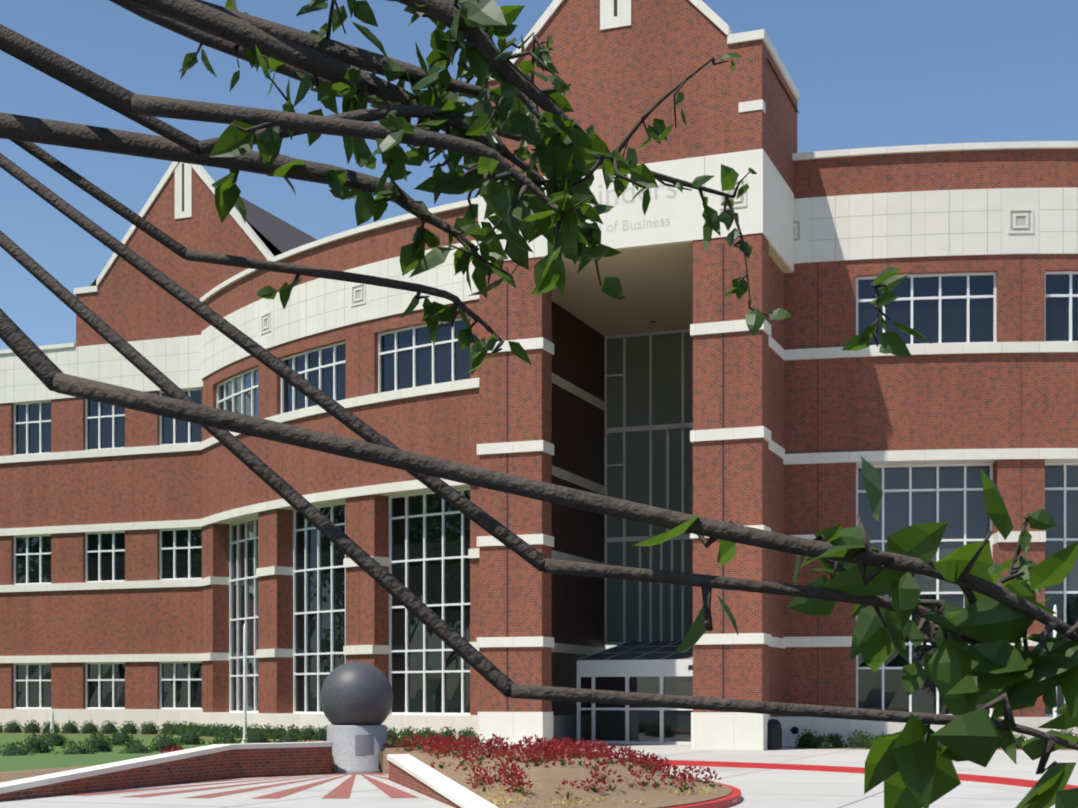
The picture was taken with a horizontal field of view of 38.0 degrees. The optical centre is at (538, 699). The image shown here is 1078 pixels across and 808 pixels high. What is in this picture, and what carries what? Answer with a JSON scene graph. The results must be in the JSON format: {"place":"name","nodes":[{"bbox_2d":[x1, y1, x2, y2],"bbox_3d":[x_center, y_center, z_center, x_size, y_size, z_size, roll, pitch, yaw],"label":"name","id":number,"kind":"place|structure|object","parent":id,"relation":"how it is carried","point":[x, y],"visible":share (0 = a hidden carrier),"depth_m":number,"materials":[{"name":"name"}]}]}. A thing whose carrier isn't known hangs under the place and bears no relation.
{"place":"outdoors","nodes":[
{"label":"outdoors","id":0,"kind":"place"},
{"bbox_2d":[0,732,1077,807],"bbox_3d":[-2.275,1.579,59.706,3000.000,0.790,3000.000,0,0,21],"label":"ground","id":1,"kind":"structure","parent":0,"point":[788,777],"depth_m":31.68,"materials":[{"name":"grey concrete"}]},
{"bbox_2d":[50,709,53,732],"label":"bollard","id":2,"kind":"object","parent":1,"relation":"on","point":[52,720],"visible":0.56,"depth_m":78.99,"materials":[{"name":"white metal"}]},
{"bbox_2d":[241,624,246,742],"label":"pole","id":3,"kind":"object","parent":1,"relation":"on","point":[244,680],"visible":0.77,"depth_m":65.23,"materials":[{"name":"white metal"}]},
{"bbox_2d":[0,742,497,807],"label":"plaza walls","id":4,"kind":"structure","parent":1,"relation":"on","point":[215,762],"depth_m":32.94,"materials":[{"name":"brick"}]},
{"bbox_2d":[327,725,386,772],"bbox_3d":[-4.534,1.214,38.944,1.580,1.180,1.580,0,0,21],"label":"sculpture pedestal","id":5,"kind":"object","parent":1,"relation":"on","point":[357,748],"visible":0.75,"depth_m":38.27,"materials":[{"name":"stone"}]},
{"bbox_2d":[320,661,392,724],"bbox_3d":[-4.534,-0.057,38.944,1.800,1.800,1.800,0,0,21],"label":"ball sculpture","id":6,"kind":"object","parent":5,"relation":"on","point":[356,693],"visible":0.88,"depth_m":38.28,"materials":[{"name":"stone"}]},
{"bbox_2d":[159,733,721,805],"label":"flowers","id":7,"kind":"object","parent":1,"relation":"on","point":[553,749],"visible":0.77,"depth_m":30.13,"materials":[{"name":"red plant"}]},
{"bbox_2d":[0,0,1077,807],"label":"tree","id":8,"kind":"object","parent":1,"relation":"on","point":[232,32],"depth_m":2.98,"materials":[{"name":"plant"}]},
{"bbox_2d":[0,0,1077,749],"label":"building","id":9,"kind":"structure","parent":1,"relation":"on","point":[150,564],"depth_m":63.62,"materials":[{"name":"brick"}]},
{"bbox_2d":[596,186,676,204],"bbox_3d":[2.907,-18.676,57.687,4.545,0.864,0.008,0,0,21],"label":"sign lettering","id":10,"kind":"object","parent":9,"relation":"attached to","point":[625,193],"visible":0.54,"depth_m":57.56},
{"bbox_2d":[790,727,798,733],"bbox_3d":[9.902,1.183,60.622,0.336,0.292,0.264,0,0,14],"label":"fire connection","id":11,"kind":"object","parent":9,"relation":"attached to","point":[794,730],"visible":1,"depth_m":60.64,"materials":[{"name":"grey metal"}]},
{"bbox_2d":[0,719,1077,755],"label":"shrubs","id":12,"kind":"object","parent":1,"relation":"on","point":[191,733],"visible":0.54,"depth_m":61.27,"materials":[{"name":"green plant"}]},
{"bbox_2d":[767,719,781,749],"bbox_3d":[8.460,1.244,56.576,0.628,1.120,0.628,0,0,21],"label":"trash can","id":13,"kind":"object","parent":1,"relation":"on","point":[774,726],"visible":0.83,"depth_m":56.32,"materials":[{"name":"grey metal"}]},
{"bbox_2d":[1053,605,1056,730],"bbox_3d":[18.586,-0.822,56.369,0.300,5.250,0.300,0,0,21],"label":"pole","id":14,"kind":"object","parent":1,"relation":"on","point":[1054,635],"visible":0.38,"depth_m":56.31,"materials":[{"name":"white metal"}]},
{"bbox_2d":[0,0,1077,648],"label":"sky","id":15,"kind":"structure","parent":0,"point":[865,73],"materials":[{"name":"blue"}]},
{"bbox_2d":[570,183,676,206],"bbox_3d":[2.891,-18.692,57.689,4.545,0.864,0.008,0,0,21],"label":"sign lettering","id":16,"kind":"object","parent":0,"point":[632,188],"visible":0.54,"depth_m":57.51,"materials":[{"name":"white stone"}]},
{"bbox_2d":[600,218,670,232],"bbox_3d":[2.872,-17.469,57.696,4.077,0.385,0.008,0,0,21],"label":"sign lettering","id":17,"kind":"object","parent":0,"point":[654,223],"visible":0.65,"depth_m":57.38,"materials":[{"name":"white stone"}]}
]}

